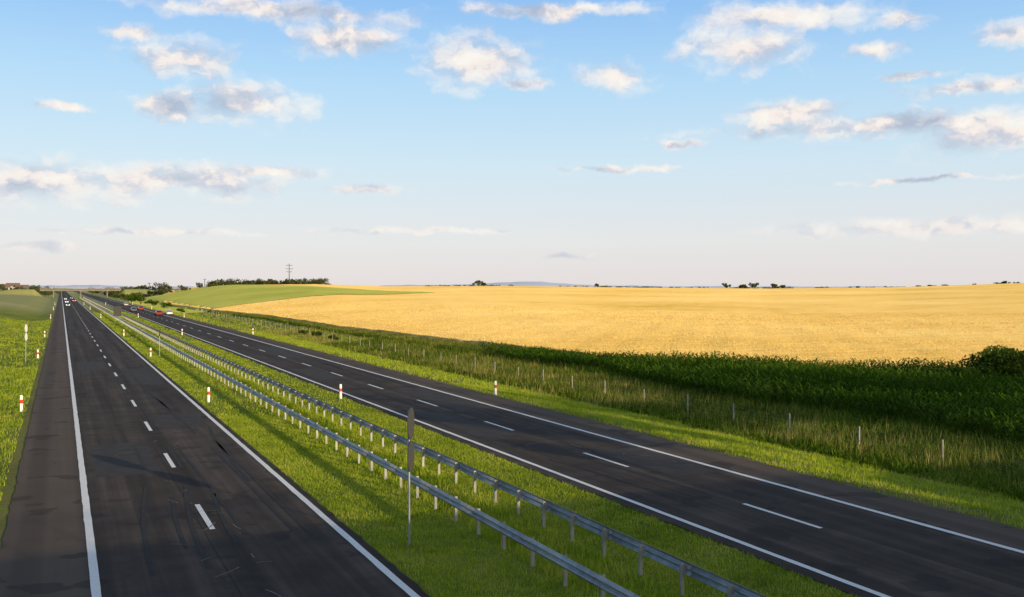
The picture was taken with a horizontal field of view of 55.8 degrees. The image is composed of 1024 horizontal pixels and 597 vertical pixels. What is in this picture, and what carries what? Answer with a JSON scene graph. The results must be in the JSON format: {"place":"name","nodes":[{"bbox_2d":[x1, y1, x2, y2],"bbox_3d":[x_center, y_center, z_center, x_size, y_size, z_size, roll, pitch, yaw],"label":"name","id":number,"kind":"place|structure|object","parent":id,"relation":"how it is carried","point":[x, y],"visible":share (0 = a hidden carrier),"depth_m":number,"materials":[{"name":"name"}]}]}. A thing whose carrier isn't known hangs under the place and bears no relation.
{"place":"outdoors","nodes":[
{"label":"outdoors","id":0,"kind":"place"},
{"bbox_2d":[129,285,431,312],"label":"green field","id":1,"kind":"structure","parent":0,"point":[212,297],"depth_m":440.31,"materials":[{"name":"green plant"}]},
{"bbox_2d":[29,282,882,288],"bbox_3d":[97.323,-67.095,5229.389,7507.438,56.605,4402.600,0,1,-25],"label":"hills","id":2,"kind":"structure","parent":0,"point":[495,284],"depth_m":5591.17,"materials":[{"name":"green plant"}]},
{"bbox_2d":[0,291,1023,596],"bbox_3d":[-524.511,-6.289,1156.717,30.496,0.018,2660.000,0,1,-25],"label":"motorway road","id":3,"kind":"structure","parent":0,"point":[140,475],"depth_m":36.53,"materials":[{"name":"grey asphalt"}]},
{"bbox_2d":[155,310,162,314],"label":"car","id":4,"kind":"object","parent":3,"relation":"on","point":[158,312],"visible":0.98,"depth_m":267.12,"materials":[{"name":"red paint"}]},
{"bbox_2d":[165,310,172,314],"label":"car","id":5,"kind":"object","parent":3,"relation":"on","point":[168,312],"visible":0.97,"depth_m":271.07,"materials":[{"name":"white paint"}]},
{"bbox_2d":[0,288,1023,596],"bbox_3d":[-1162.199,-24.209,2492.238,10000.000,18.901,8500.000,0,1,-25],"label":"ground","id":6,"kind":"structure","parent":0,"point":[28,306],"depth_m":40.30,"materials":[{"name":"green plant"}]},
{"bbox_2d":[20,395,22,411],"bbox_3d":[-31.716,6.823,62.543,0.199,1.150,0.129,0,1,-25],"label":"delineator post","id":7,"kind":"object","parent":6,"relation":"on","point":[21,402],"visible":0.94,"depth_m":62.49,"materials":[{"name":"white plastic"}]},
{"bbox_2d":[25,324,27,361],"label":"traffic sign","id":8,"kind":"object","parent":6,"relation":"on","point":[26,328],"visible":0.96,"depth_m":105.51,"materials":[{"name":"white metal"}]},
{"bbox_2d":[40,287,120,297],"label":"overpass bridge","id":9,"kind":"structure","parent":6,"relation":"on","point":[81,290],"depth_m":727.75,"materials":[{"name":"concrete"}]},
{"bbox_2d":[113,306,120,315],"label":"direction sign","id":10,"kind":"object","parent":6,"relation":"on","point":[116,310],"visible":0.83,"depth_m":211.33,"materials":[{"name":"metal"}]},
{"bbox_2d":[116,294,130,300],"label":"bush","id":11,"kind":"object","parent":6,"relation":"on","point":[122,296],"visible":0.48,"depth_m":575.23,"materials":[{"name":"green plant"}]},
{"bbox_2d":[124,295,140,302],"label":"bush","id":12,"kind":"object","parent":6,"relation":"on","point":[129,298],"visible":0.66,"depth_m":506.39,"materials":[{"name":"green plant"}]},
{"bbox_2d":[130,292,145,303],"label":"bush","id":13,"kind":"object","parent":6,"relation":"on","point":[138,297],"visible":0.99,"depth_m":470.71,"materials":[{"name":"green plant"}]},
{"bbox_2d":[144,299,159,305],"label":"bush","id":14,"kind":"object","parent":6,"relation":"on","point":[153,302],"visible":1,"depth_m":440.00,"materials":[{"name":"green plant"}]},
{"bbox_2d":[159,330,160,355],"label":"traffic sign","id":15,"kind":"object","parent":6,"relation":"on","point":[159,341],"visible":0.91,"depth_m":112.27,"materials":[{"name":"grey metal"}]},
{"bbox_2d":[161,302,172,307],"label":"bush","id":16,"kind":"object","parent":6,"relation":"on","point":[165,304],"visible":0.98,"depth_m":395.72,"materials":[{"name":"green plant"}]},
{"bbox_2d":[207,387,209,401],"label":"delineator post","id":17,"kind":"object","parent":6,"relation":"on","point":[208,394],"visible":0.92,"depth_m":67.40,"materials":[{"name":"white plastic"}]},
{"bbox_2d":[298,330,308,334],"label":"bush","id":18,"kind":"object","parent":6,"relation":"on","point":[302,331],"visible":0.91,"depth_m":177.36,"materials":[{"name":"green plant"}]},
{"bbox_2d":[311,331,321,336],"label":"bush","id":19,"kind":"object","parent":6,"relation":"on","point":[314,333],"visible":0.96,"depth_m":168.28,"materials":[{"name":"green plant"}]},
{"bbox_2d":[328,334,338,340],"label":"bush","id":20,"kind":"object","parent":6,"relation":"on","point":[334,336],"visible":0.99,"depth_m":158.85,"materials":[{"name":"green plant"}]},
{"bbox_2d":[339,384,341,398],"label":"delineator post","id":21,"kind":"object","parent":6,"relation":"on","point":[340,391],"visible":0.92,"depth_m":69.33,"materials":[{"name":"white plastic"}]},
{"bbox_2d":[80,297,639,596],"bbox_3d":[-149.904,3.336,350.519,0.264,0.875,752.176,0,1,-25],"label":"guardrail","id":22,"kind":"object","parent":6,"relation":"on","point":[601,581],"visible":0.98,"depth_m":33.80,"materials":[{"name":"metal"}]},
{"bbox_2d":[407,407,413,544],"bbox_3d":[-3.204,5.663,30.289,0.111,4.512,1.000,0,1,6],"label":"traffic sign","id":23,"kind":"object","parent":6,"relation":"on","point":[410,432],"visible":0.96,"depth_m":30.27,"materials":[{"name":"grey metal"}]},
{"bbox_2d":[83,297,765,596],"bbox_3d":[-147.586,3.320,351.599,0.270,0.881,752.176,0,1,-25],"label":"guardrail","id":24,"kind":"object","parent":6,"relation":"on","point":[720,583],"visible":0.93,"depth_m":33.92,"materials":[{"name":"metal"}]},
{"bbox_2d":[472,280,482,284],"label":"tree","id":25,"kind":"object","parent":6,"relation":"on","point":[478,282],"visible":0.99,"depth_m":639.30,"materials":[{"name":"green plant"}]},
{"bbox_2d":[494,381,496,394],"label":"delineator post","id":26,"kind":"object","parent":6,"relation":"on","point":[495,387],"visible":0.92,"depth_m":71.74,"materials":[{"name":"white plastic"}]},
{"bbox_2d":[0,278,1019,296],"bbox_3d":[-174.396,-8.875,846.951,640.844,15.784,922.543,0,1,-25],"label":"distant trees","id":27,"kind":"object","parent":6,"relation":"on","point":[162,289],"visible":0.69,"depth_m":645.99,"materials":[{"name":"green plant"}]},
{"bbox_2d":[201,308,1022,478],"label":"wire fence","id":28,"kind":"object","parent":6,"relation":"on","point":[942,447],"visible":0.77,"depth_m":73.72,"materials":[{"name":"metal"}]},
{"bbox_2d":[214,310,1023,499],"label":"tall grass","id":29,"kind":"structure","parent":6,"relation":"on","point":[322,339],"depth_m":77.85,"materials":[{"name":"green plant"}]},
{"bbox_2d":[463,339,1023,442],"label":"maize crop","id":30,"kind":"object","parent":6,"relation":"on","point":[922,382],"visible":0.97,"depth_m":73.25,"materials":[{"name":"green plant"}]},
{"bbox_2d":[748,283,758,287],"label":"tree","id":31,"kind":"object","parent":6,"relation":"on","point":[752,285],"visible":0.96,"depth_m":620.55,"materials":[{"name":"green plant"}]},
{"bbox_2d":[770,283,779,287],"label":"tree","id":32,"kind":"object","parent":6,"relation":"on","point":[774,285],"visible":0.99,"depth_m":616.56,"materials":[{"name":"green plant"}]},
{"bbox_2d":[946,366,980,385],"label":"bush","id":33,"kind":"object","parent":6,"relation":"on","point":[960,369],"visible":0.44,"depth_m":74.31,"materials":[{"name":"green plant"}]},
{"bbox_2d":[958,345,1023,381],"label":"bush","id":34,"kind":"object","parent":6,"relation":"on","point":[995,359],"visible":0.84,"depth_m":74.67,"materials":[{"name":"green plant"}]},
{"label":"walls","id":35,"kind":"object","parent":6,"relation":"on","visible":0},
{"bbox_2d":[15,285,28,287],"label":"roof","id":36,"kind":"structure","parent":35,"relation":"on","point":[25,286],"depth_m":783.73,"materials":[{"name":"tile"}]},
{"bbox_2d":[0,0,1023,286],"label":"sky","id":37,"kind":"structure","parent":0,"point":[799,143],"materials":[{"name":"blue"}]},
{"bbox_2d":[164,283,1023,368],"bbox_3d":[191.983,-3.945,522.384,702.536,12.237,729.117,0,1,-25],"label":"wheat field","id":38,"kind":"structure","parent":0,"point":[987,299],"depth_m":220.57,"materials":[{"name":"yellow plant"}]},
{"bbox_2d":[197,299,1023,368],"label":"wheat ears","id":39,"kind":"object","parent":38,"relation":"on","point":[624,333],"visible":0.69,"depth_m":152.44,"materials":[{"name":"yellow plant"}]}
]}

